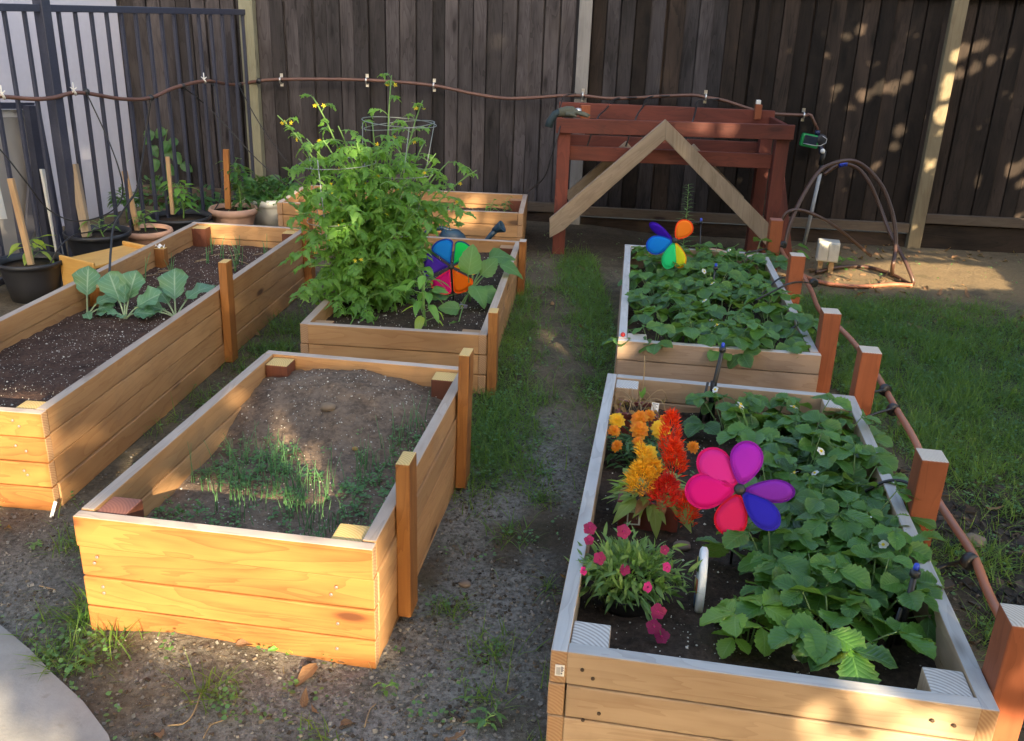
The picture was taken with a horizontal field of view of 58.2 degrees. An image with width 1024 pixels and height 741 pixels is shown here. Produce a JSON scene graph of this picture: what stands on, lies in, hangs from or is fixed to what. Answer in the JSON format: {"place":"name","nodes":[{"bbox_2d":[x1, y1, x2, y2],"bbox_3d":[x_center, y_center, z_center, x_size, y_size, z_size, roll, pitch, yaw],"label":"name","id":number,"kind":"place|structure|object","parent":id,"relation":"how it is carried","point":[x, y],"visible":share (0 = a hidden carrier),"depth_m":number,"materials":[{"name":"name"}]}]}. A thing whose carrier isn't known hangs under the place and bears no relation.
{"place":"outdoors","nodes":[
{"label":"outdoors","id":0,"kind":"place"},
{"bbox_2d":[0,625,109,740],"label":"concrete path","id":1,"kind":"structure","parent":0,"point":[50,706],"depth_m":2.33,"materials":[{"name":"grey concrete"}]},
{"bbox_2d":[0,194,1023,740],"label":"ground","id":2,"kind":"structure","parent":0,"point":[984,278],"depth_m":3.03,"materials":[{"name":"soil"}]},
{"bbox_2d":[0,102,43,254],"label":"leaning door","id":3,"kind":"structure","parent":2,"relation":"on","point":[16,157],"depth_m":5.99,"materials":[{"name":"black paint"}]},
{"bbox_2d":[25,153,38,241],"bbox_3d":[-3.185,-1.144,6.098,0.020,0.692,0.269,9,22,17],"label":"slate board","id":4,"kind":"object","parent":2,"relation":"on","point":[29,224],"visible":0.3,"depth_m":6.08,"materials":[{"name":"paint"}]},
{"bbox_2d":[0,251,64,303],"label":"plant pot","id":5,"kind":"object","parent":2,"relation":"on","point":[39,278],"visible":0.74,"depth_m":5.36,"materials":[{"name":"black plastic"}]},
{"bbox_2d":[7,178,34,264],"bbox_3d":[-2.824,-0.853,5.286,0.091,0.499,0.034,10,23,20],"label":"wood stake","id":6,"kind":"object","parent":5,"relation":"in","point":[20,220],"visible":1,"depth_m":5.28,"materials":[{"name":"brown wood"}]},
{"bbox_2d":[22,105,66,255],"bbox_3d":[-3.112,-1.245,6.131,0.050,1.019,0.146,9,22,17],"label":"dark plank","id":7,"kind":"object","parent":2,"relation":"on","point":[33,137],"visible":0.5,"depth_m":6.06,"materials":[{"name":"black paint"}]},
{"bbox_2d":[0,0,138,225],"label":"stucco wall","id":8,"kind":"structure","parent":2,"relation":"on","point":[19,47],"depth_m":7.25,"materials":[{"name":"white paint"}]},
{"bbox_2d":[62,224,131,269],"bbox_3d":[-2.742,-0.804,6.111,0.421,0.251,0.421,2,21,0],"label":"plant pot","id":9,"kind":"object","parent":2,"relation":"on","point":[96,241],"visible":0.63,"depth_m":5.96,"materials":[{"name":"black plastic"}]},
{"bbox_2d":[72,164,91,236],"bbox_3d":[-2.795,-1.099,5.948,0.136,0.469,0.064,21,28,40],"label":"wood stake","id":10,"kind":"object","parent":9,"relation":"in","point":[81,207],"visible":0.9,"depth_m":5.94,"materials":[{"name":"beige wood"}]},
{"bbox_2d":[59,241,145,285],"bbox_3d":[-2.434,-0.596,5.588,0.305,0.265,0.466,13,24,26],"label":"planter box","id":11,"kind":"object","parent":2,"relation":"on","point":[69,266],"visible":0.35,"depth_m":5.45,"materials":[{"name":"wood"}]},
{"bbox_2d":[0,0,254,285],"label":"iron fence","id":12,"kind":"object","parent":2,"relation":"on","point":[42,10],"visible":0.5,"depth_m":6.08,"materials":[{"name":"black metal"}]},
{"bbox_2d":[128,223,172,244],"bbox_3d":[-2.574,-0.913,6.496,0.356,0.186,0.355,2,21,0],"label":"plant pot","id":13,"kind":"object","parent":2,"relation":"on","point":[149,235],"visible":0.51,"depth_m":6.39,"materials":[{"name":"ceramic"}]},
{"bbox_2d":[0,211,315,510],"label":"raised bed","id":14,"kind":"object","parent":2,"relation":"on","point":[81,398],"visible":0.85,"depth_m":4.06,"materials":[{"name":"brown wood"}]},
{"bbox_2d":[72,266,116,318],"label":"collard plant","id":15,"kind":"object","parent":14,"relation":"on","point":[86,279],"visible":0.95,"depth_m":4.51,"materials":[{"name":"green plant"}]},
{"bbox_2d":[96,270,162,318],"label":"collard plant","id":16,"kind":"object","parent":14,"relation":"on","point":[123,287],"visible":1,"depth_m":4.50,"materials":[{"name":"green plant"}]},
{"bbox_2d":[136,268,216,317],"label":"collard plant","id":17,"kind":"object","parent":14,"relation":"on","point":[172,282],"visible":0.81,"depth_m":4.57,"materials":[{"name":"green plant"}]},
{"bbox_2d":[148,209,211,231],"bbox_3d":[-2.469,-1.061,6.866,0.452,0.200,0.452,2,21,0],"label":"plant pot","id":18,"kind":"object","parent":2,"relation":"on","point":[176,222],"visible":0.52,"depth_m":6.83,"materials":[{"name":"black plastic"}]},
{"bbox_2d":[159,180,198,218],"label":"pepper plant","id":19,"kind":"object","parent":18,"relation":"on","point":[177,190],"visible":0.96,"depth_m":6.77,"materials":[{"name":"green plant"}]},
{"bbox_2d":[208,202,257,224],"bbox_3d":[-2.145,-1.152,7.094,0.370,0.225,0.370,2,21,0],"label":"plant pot","id":20,"kind":"object","parent":2,"relation":"on","point":[221,213],"visible":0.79,"depth_m":6.96,"materials":[{"name":"ceramic"}]},
{"bbox_2d":[223,149,230,208],"bbox_3d":[-2.130,-1.430,6.872,0.052,0.440,0.052,2,21,0],"label":"wood stake","id":21,"kind":"object","parent":20,"relation":"in","point":[226,168],"visible":1,"depth_m":6.86,"materials":[{"name":"brown wood"}]},
{"bbox_2d":[216,157,259,210],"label":"pepper plant","id":22,"kind":"object","parent":20,"relation":"on","point":[236,173],"visible":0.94,"depth_m":6.96,"materials":[{"name":"green plant"}]},
{"bbox_2d":[242,192,282,226],"bbox_3d":[-1.958,-1.283,7.416,0.419,0.248,0.419,2,21,0],"label":"plant pot","id":23,"kind":"object","parent":2,"relation":"on","point":[266,215],"visible":0.3,"depth_m":7.26,"materials":[{"name":"grey ceramic"}]},
{"bbox_2d":[232,174,296,206],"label":"herb plant","id":24,"kind":"object","parent":23,"relation":"in","point":[261,186],"visible":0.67,"depth_m":7.28,"materials":[{"name":"green plant"}]},
{"bbox_2d":[73,348,473,668],"bbox_3d":[-0.651,0.338,3.081,0.882,0.634,1.339,5,21,7],"label":"raised bed","id":25,"kind":"object","parent":2,"relation":"on","point":[347,591],"visible":0.89,"depth_m":2.66,"materials":[{"name":"brown wood"}]},
{"bbox_2d":[144,424,420,536],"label":"weeds","id":26,"kind":"object","parent":25,"relation":"on","point":[341,486],"visible":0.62,"depth_m":2.97,"materials":[{"name":"green plant"}]},
{"bbox_2d":[277,185,527,253],"bbox_3d":[-0.790,-1.087,6.986,1.775,0.446,0.752,3,21,2],"label":"raised bed","id":27,"kind":"object","parent":2,"relation":"on","point":[484,223],"visible":0.36,"depth_m":6.62,"materials":[{"name":"brown wood"}]},
{"bbox_2d":[300,236,526,395],"bbox_3d":[-0.437,-0.340,5.075,0.912,0.596,1.863,4,21,4],"label":"raised bed","id":28,"kind":"object","parent":2,"relation":"on","point":[388,335],"visible":0.38,"depth_m":4.21,"materials":[{"name":"brown wood"}]},
{"bbox_2d":[277,73,477,324],"bbox_3d":[-0.693,-0.859,4.633,0.863,1.207,1.124,17,26,34],"label":"tomato plant","id":29,"kind":"object","parent":28,"relation":"on","point":[364,264],"visible":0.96,"depth_m":4.53,"materials":[{"name":"green plant"}]},
{"bbox_2d":[392,267,448,328],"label":"pepper plant","id":30,"kind":"object","parent":28,"relation":"on","point":[420,321],"visible":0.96,"depth_m":4.34,"materials":[{"name":"green plant"}]},
{"bbox_2d":[397,249,445,309],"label":"pepper plant","id":31,"kind":"object","parent":28,"relation":"on","point":[428,269],"visible":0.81,"depth_m":4.58,"materials":[{"name":"green plant"}]},
{"bbox_2d":[424,239,474,300],"bbox_3d":[-0.319,-0.454,4.774,0.291,0.455,0.111,2,21,0],"label":"pinwheel","id":32,"kind":"object","parent":28,"relation":"on","point":[442,248],"visible":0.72,"depth_m":4.73,"materials":[{"name":"multicoloured plastic"}]},
{"bbox_2d":[427,244,522,323],"bbox_3d":[-0.225,-0.496,4.835,0.403,0.426,0.860,9,22,17],"label":"eggplant","id":33,"kind":"object","parent":28,"relation":"on","point":[470,262],"visible":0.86,"depth_m":4.71,"materials":[{"name":"green plant"}]},
{"bbox_2d":[424,221,505,239],"bbox_3d":[-0.335,-0.850,6.285,0.578,0.372,0.200,2,21,0],"label":"watering can","id":34,"kind":"object","parent":2,"relation":"on","point":[499,227],"visible":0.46,"depth_m":6.22,"materials":[{"name":"blue plastic"}]},
{"bbox_2d":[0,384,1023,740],"bbox_3d":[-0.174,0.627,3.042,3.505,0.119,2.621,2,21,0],"label":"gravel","id":35,"kind":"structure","parent":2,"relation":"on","point":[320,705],"depth_m":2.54,"materials":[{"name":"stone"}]},
{"bbox_2d":[0,233,1023,740],"bbox_3d":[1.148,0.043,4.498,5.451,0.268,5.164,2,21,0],"label":"lawn grass","id":36,"kind":"structure","parent":2,"relation":"on","point":[949,390],"depth_m":4.35,"materials":[{"name":"green plant"}]},
{"bbox_2d":[4,244,1023,740],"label":"leaf litter","id":37,"kind":"object","parent":2,"relation":"on","point":[460,734],"visible":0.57,"depth_m":6.24,"materials":[{"name":"brown plant"}]},
{"bbox_2d":[116,0,1023,252],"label":"wooden fence","id":38,"kind":"object","parent":2,"relation":"on","point":[916,107],"visible":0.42,"depth_m":7.36,"materials":[{"name":"brown wood"}]},
{"bbox_2d":[144,127,192,208],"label":"vine","id":39,"kind":"object","parent":38,"relation":"attached to","point":[167,145],"visible":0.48,"depth_m":7.78,"materials":[{"name":"green plant"}]},
{"bbox_2d":[0,73,818,129],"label":"irrigation pipe","id":40,"kind":"object","parent":38,"relation":"attached to","point":[149,97],"visible":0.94,"depth_m":7.23,"materials":[{"name":"plastic"}]},
{"bbox_2d":[0,93,123,221],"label":"drip tube","id":41,"kind":"object","parent":40,"relation":"attached to","point":[3,153],"visible":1,"depth_m":5.76,"materials":[{"name":"black plastic"}]},
{"bbox_2d":[799,130,826,153],"bbox_3d":[2.369,-1.799,7.238,0.201,0.179,0.069,4,21,5],"label":"irrigation timer","id":42,"kind":"object","parent":40,"relation":"attached to","point":[812,140],"visible":1,"depth_m":7.21,"materials":[{"name":"green plastic"}]},
{"bbox_2d":[549,102,794,257],"bbox_3d":[1.179,-1.350,6.822,1.806,1.115,0.823,2,21,0],"label":"planter table","id":43,"kind":"object","parent":2,"relation":"on","point":[664,130],"visible":0.89,"depth_m":6.49,"materials":[{"name":"red wood"}]},
{"bbox_2d":[545,106,589,127],"bbox_3d":[0.387,-1.762,6.398,0.315,0.150,0.114,2,21,0],"label":"gardening glove","id":44,"kind":"object","parent":43,"relation":"on","point":[569,111],"visible":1,"depth_m":6.37,"materials":[{"name":"grey fabric"}]},
{"bbox_2d":[614,218,841,392],"bbox_3d":[1.055,-0.324,4.939,0.954,0.656,1.953,5,21,6],"label":"raised bed","id":45,"kind":"object","parent":2,"relation":"on","point":[811,370],"visible":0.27,"depth_m":4.04,"materials":[{"name":"brown wood"}]},
{"bbox_2d":[618,269,678,297],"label":"strawberry plant","id":46,"kind":"object","parent":45,"relation":"on","point":[634,277],"visible":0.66,"depth_m":4.98,"materials":[{"name":"green plant"}]},
{"bbox_2d":[602,320,695,353],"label":"strawberry plant","id":47,"kind":"object","parent":45,"relation":"on","point":[661,331],"visible":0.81,"depth_m":4.03,"materials":[{"name":"green plant"}]},
{"bbox_2d":[625,281,697,322],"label":"strawberry plant","id":48,"kind":"object","parent":45,"relation":"on","point":[636,300],"visible":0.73,"depth_m":4.56,"materials":[{"name":"green plant"}]},
{"bbox_2d":[628,303,700,341],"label":"strawberry plant","id":49,"kind":"object","parent":45,"relation":"on","point":[644,317],"visible":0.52,"depth_m":4.37,"materials":[{"name":"green plant"}]},
{"bbox_2d":[646,219,692,268],"bbox_3d":[0.865,-0.593,5.149,0.248,0.519,0.084,9,22,17],"label":"pinwheel","id":50,"kind":"object","parent":45,"relation":"on","point":[661,241],"visible":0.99,"depth_m":5.10,"materials":[{"name":"multicoloured plastic"}]},
{"bbox_2d":[632,256,707,286],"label":"strawberry plant","id":51,"kind":"object","parent":45,"relation":"on","point":[668,272],"visible":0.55,"depth_m":5.12,"materials":[{"name":"green plant"}]},
{"bbox_2d":[651,289,726,320],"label":"strawberry plant","id":52,"kind":"object","parent":45,"relation":"on","point":[671,292],"visible":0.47,"depth_m":4.53,"materials":[{"name":"green plant"}]},
{"bbox_2d":[663,312,740,346],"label":"strawberry plant","id":53,"kind":"object","parent":45,"relation":"on","point":[709,340],"visible":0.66,"depth_m":4.05,"materials":[{"name":"green plant"}]},
{"bbox_2d":[679,276,731,311],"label":"strawberry plant","id":54,"kind":"object","parent":45,"relation":"on","point":[704,292],"visible":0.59,"depth_m":4.70,"materials":[{"name":"green plant"}]},
{"bbox_2d":[682,265,748,303],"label":"strawberry plant","id":55,"kind":"object","parent":45,"relation":"on","point":[733,274],"visible":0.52,"depth_m":4.98,"materials":[{"name":"green plant"}]},
{"bbox_2d":[691,292,755,323],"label":"strawberry plant","id":56,"kind":"object","parent":45,"relation":"on","point":[744,314],"visible":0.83,"depth_m":4.48,"materials":[{"name":"green plant"}]},
{"bbox_2d":[697,319,773,368],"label":"strawberry plant","id":57,"kind":"object","parent":45,"relation":"on","point":[751,348],"visible":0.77,"depth_m":3.98,"materials":[{"name":"green plant"}]},
{"bbox_2d":[716,248,765,279],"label":"strawberry plant","id":58,"kind":"object","parent":45,"relation":"on","point":[757,259],"visible":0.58,"depth_m":5.37,"materials":[{"name":"green plant"}]},
{"bbox_2d":[722,237,787,269],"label":"strawberry plant","id":59,"kind":"object","parent":45,"relation":"on","point":[782,262],"visible":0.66,"depth_m":5.53,"materials":[{"name":"green plant"}]},
{"bbox_2d":[728,263,784,294],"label":"strawberry plant","id":60,"kind":"object","parent":45,"relation":"on","point":[759,274],"visible":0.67,"depth_m":5.14,"materials":[{"name":"green plant"}]},
{"bbox_2d":[728,279,804,319],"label":"strawberry plant","id":61,"kind":"object","parent":45,"relation":"on","point":[751,293],"visible":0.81,"depth_m":4.70,"materials":[{"name":"green plant"}]},
{"bbox_2d":[742,291,804,329],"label":"strawberry plant","id":62,"kind":"object","parent":45,"relation":"on","point":[765,307],"visible":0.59,"depth_m":4.43,"materials":[{"name":"green plant"}]},
{"bbox_2d":[739,327,810,357],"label":"strawberry plant","id":63,"kind":"object","parent":45,"relation":"on","point":[795,343],"visible":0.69,"depth_m":4.03,"materials":[{"name":"green plant"}]},
{"bbox_2d":[763,307,839,346],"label":"strawberry plant","id":64,"kind":"object","parent":45,"relation":"on","point":[807,322],"visible":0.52,"depth_m":4.19,"materials":[{"name":"green plant"}]},
{"bbox_2d":[546,345,1023,740],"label":"raised bed","id":65,"kind":"object","parent":2,"relation":"on","point":[612,677],"visible":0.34,"depth_m":2.10,"materials":[{"name":"brown wood"}]},
{"bbox_2d":[601,568,659,617],"bbox_3d":[0.304,0.594,2.420,0.177,0.070,0.177,2,21,0],"label":"flower pot","id":66,"kind":"object","parent":65,"relation":"on","point":[620,611],"visible":0.23,"depth_m":2.36,"materials":[{"name":"black plastic"}]},
{"bbox_2d":[564,520,702,642],"bbox_3d":[0.314,0.501,2.362,0.359,0.224,0.351,2,21,0],"label":"dianthus plant","id":67,"kind":"object","parent":65,"relation":"on","point":[611,554],"visible":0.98,"depth_m":2.33,"materials":[{"name":"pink plant"}]},
{"bbox_2d":[616,399,658,438],"bbox_3d":[0.468,0.195,3.454,0.155,0.119,0.130,5,22,8],"label":"flower pot","id":68,"kind":"object","parent":65,"relation":"on","point":[626,417],"visible":0.34,"depth_m":3.41,"materials":[{"name":"black soil"}]},
{"bbox_2d":[612,356,667,418],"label":"dead plant","id":69,"kind":"object","parent":68,"relation":"in","point":[632,401],"visible":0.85,"depth_m":3.41,"materials":[{"name":"brown plant"}]},
{"bbox_2d":[617,481,679,532],"bbox_3d":[0.421,0.430,2.836,0.190,0.119,0.140,5,22,8],"label":"flower pot","id":70,"kind":"object","parent":65,"relation":"on","point":[671,525],"visible":0.34,"depth_m":2.77,"materials":[{"name":"black soil"}]},
{"bbox_2d":[601,407,701,538],"bbox_3d":[0.458,0.288,2.872,0.307,0.439,0.520,7,22,12],"label":"celosia plant","id":71,"kind":"object","parent":70,"relation":"in","point":[685,515],"visible":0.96,"depth_m":2.72,"materials":[{"name":"orange plant"}]},
{"bbox_2d":[604,409,698,470],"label":"marigold plant","id":72,"kind":"object","parent":65,"relation":"on","point":[639,429],"visible":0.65,"depth_m":3.18,"materials":[{"name":"orange plant"}]},
{"bbox_2d":[693,546,707,612],"bbox_3d":[0.499,0.555,2.433,0.024,0.175,0.176,6,22,10],"label":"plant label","id":73,"kind":"object","parent":65,"relation":"on","point":[700,583],"visible":0.89,"depth_m":2.37,"materials":[{"name":"white paint"}]},
{"bbox_2d":[698,342,725,421],"bbox_3d":[0.764,0.072,3.521,0.074,0.377,0.054,-13,26,-33],"label":"drip stake","id":74,"kind":"object","parent":65,"relation":"on","point":[713,383],"visible":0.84,"depth_m":3.51,"materials":[{"name":"black plastic"}]},
{"bbox_2d":[682,387,781,437],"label":"strawberry plant","id":75,"kind":"object","parent":65,"relation":"on","point":[692,425],"visible":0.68,"depth_m":3.38,"materials":[{"name":"green plant"}]},
{"bbox_2d":[685,441,794,563],"bbox_3d":[0.614,0.444,2.545,0.290,0.503,0.119,6,22,9],"label":"pinwheel","id":76,"kind":"object","parent":65,"relation":"on","point":[717,479],"visible":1,"depth_m":2.50,"materials":[{"name":"multicoloured plastic"}]},
{"bbox_2d":[699,587,794,658],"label":"strawberry plant","id":77,"kind":"object","parent":65,"relation":"on","point":[731,623],"visible":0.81,"depth_m":2.21,"materials":[{"name":"green plant"}]},
{"bbox_2d":[696,517,821,609],"bbox_3d":[0.717,0.502,2.502,0.325,0.202,0.388,-13,26,-34],"label":"strawberry plant","id":78,"kind":"object","parent":65,"relation":"on","point":[793,564],"visible":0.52,"depth_m":2.42,"materials":[{"name":"green plant"}]},
{"bbox_2d":[710,451,824,532],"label":"strawberry plant","id":79,"kind":"object","parent":65,"relation":"on","point":[798,485],"visible":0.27,"depth_m":2.87,"materials":[{"name":"green plant"}]},
{"bbox_2d":[715,402,821,467],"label":"strawberry plant","id":80,"kind":"object","parent":65,"relation":"on","point":[740,431],"visible":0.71,"depth_m":3.17,"materials":[{"name":"green plant"}]},
{"bbox_2d":[734,392,809,446],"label":"strawberry plant","id":81,"kind":"object","parent":65,"relation":"on","point":[784,396],"visible":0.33,"depth_m":3.37,"materials":[{"name":"green plant"}]},
{"bbox_2d":[739,509,844,555],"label":"strawberry plant","id":82,"kind":"object","parent":65,"relation":"on","point":[804,539],"visible":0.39,"depth_m":2.55,"materials":[{"name":"green plant"}]},
{"bbox_2d":[763,410,844,466],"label":"strawberry plant","id":83,"kind":"object","parent":65,"relation":"on","point":[805,448],"visible":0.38,"depth_m":3.21,"materials":[{"name":"green plant"}]},
{"bbox_2d":[755,393,857,442],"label":"strawberry plant","id":84,"kind":"object","parent":65,"relation":"on","point":[843,403],"visible":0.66,"depth_m":3.32,"materials":[{"name":"green plant"}]},
{"bbox_2d":[739,543,880,610],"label":"strawberry plant","id":85,"kind":"object","parent":65,"relation":"on","point":[816,601],"visible":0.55,"depth_m":2.33,"materials":[{"name":"green plant"}]},
{"bbox_2d":[732,549,888,662],"bbox_3d":[0.728,0.587,2.309,0.383,0.200,0.387,14,24,27],"label":"strawberry plant","id":86,"kind":"object","parent":65,"relation":"on","point":[858,576],"visible":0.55,"depth_m":2.26,"materials":[{"name":"green plant"}]},
{"bbox_2d":[756,466,866,508],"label":"strawberry plant","id":87,"kind":"object","parent":65,"relation":"on","point":[829,493],"visible":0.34,"depth_m":2.87,"materials":[{"name":"green plant"}]},
{"bbox_2d":[760,423,870,494],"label":"strawberry plant","id":88,"kind":"object","parent":65,"relation":"on","point":[788,461],"visible":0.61,"depth_m":2.97,"materials":[{"name":"green plant"}]},
{"bbox_2d":[773,475,874,564],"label":"strawberry plant","id":89,"kind":"object","parent":65,"relation":"on","point":[812,503],"visible":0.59,"depth_m":2.61,"materials":[{"name":"green plant"}]},
{"bbox_2d":[783,511,906,619],"bbox_3d":[0.926,0.523,2.536,0.362,0.188,0.359,7,22,11],"label":"strawberry plant","id":90,"kind":"object","parent":65,"relation":"on","point":[815,524],"visible":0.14,"depth_m":2.53,"materials":[{"name":"green plant"}]},
{"bbox_2d":[802,409,892,467],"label":"strawberry plant","id":91,"kind":"object","parent":65,"relation":"on","point":[881,438],"visible":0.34,"depth_m":3.23,"materials":[{"name":"green plant"}]},
{"bbox_2d":[767,573,936,683],"bbox_3d":[0.789,0.636,2.188,0.391,0.191,0.380,19,27,37],"label":"strawberry plant","id":92,"kind":"object","parent":65,"relation":"on","point":[850,650],"visible":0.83,"depth_m":2.10,"materials":[{"name":"green plant"}]},
{"bbox_2d":[797,444,907,514],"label":"strawberry plant","id":93,"kind":"object","parent":65,"relation":"on","point":[878,500],"visible":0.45,"depth_m":2.89,"materials":[{"name":"green plant"}]},
{"bbox_2d":[796,429,908,497],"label":"strawberry plant","id":94,"kind":"object","parent":65,"relation":"on","point":[883,456],"visible":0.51,"depth_m":2.99,"materials":[{"name":"green plant"}]},
{"bbox_2d":[815,500,945,569],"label":"strawberry plant","id":95,"kind":"object","parent":65,"relation":"on","point":[897,540],"visible":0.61,"depth_m":2.51,"materials":[{"name":"green plant"}]},
{"bbox_2d":[828,480,936,553],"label":"strawberry plant","id":96,"kind":"object","parent":65,"relation":"on","point":[929,524],"visible":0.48,"depth_m":2.69,"materials":[{"name":"green plant"}]},
{"bbox_2d":[807,543,958,653],"bbox_3d":[0.926,0.580,2.343,0.318,0.202,0.385,-15,27,-37],"label":"strawberry plant","id":97,"kind":"object","parent":65,"relation":"on","point":[928,591],"visible":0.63,"depth_m":2.29,"materials":[{"name":"green plant"}]},
{"bbox_2d":[823,527,944,611],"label":"strawberry plant","id":98,"kind":"object","parent":65,"relation":"on","point":[889,585],"visible":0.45,"depth_m":2.47,"materials":[{"name":"green plant"}]},
{"bbox_2d":[885,563,920,647],"bbox_3d":[0.970,0.606,2.286,0.074,0.277,0.028,-13,26,-34],"label":"drip stake","id":99,"kind":"object","parent":65,"relation":"on","point":[902,614],"visible":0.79,"depth_m":2.28,"materials":[{"name":"black plastic"}]},
{"bbox_2d":[815,238,840,273],"bbox_3d":[2.276,-0.804,6.652,0.150,0.275,0.135,7,22,13],"label":"outlet box","id":100,"kind":"object","parent":2,"relation":"on","point":[827,250],"visible":0.87,"depth_m":6.58,"materials":[{"name":"grey plastic"}]},
{"bbox_2d":[781,158,914,288],"bbox_3d":[2.244,-1.040,6.408,1.057,0.811,0.660,-3,22,-12],"label":"hose","id":101,"kind":"object","parent":2,"relation":"on","point":[839,163],"visible":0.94,"depth_m":6.47,"materials":[{"name":"rubber"}]},
{"bbox_2d":[780,241,998,617],"bbox_3d":[1.549,-0.046,4.107,0.138,0.067,4.453,5,21,7],"label":"irrigation pipe","id":102,"kind":"object","parent":2,"relation":"on","point":[970,560],"visible":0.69,"depth_m":2.83,"materials":[{"name":"plastic"}]},
{"bbox_2d":[889,445,1023,649],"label":"bark mulch","id":103,"kind":"object","parent":2,"relation":"on","point":[966,581],"visible":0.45,"depth_m":3.25,"materials":[{"name":"brown wood"}]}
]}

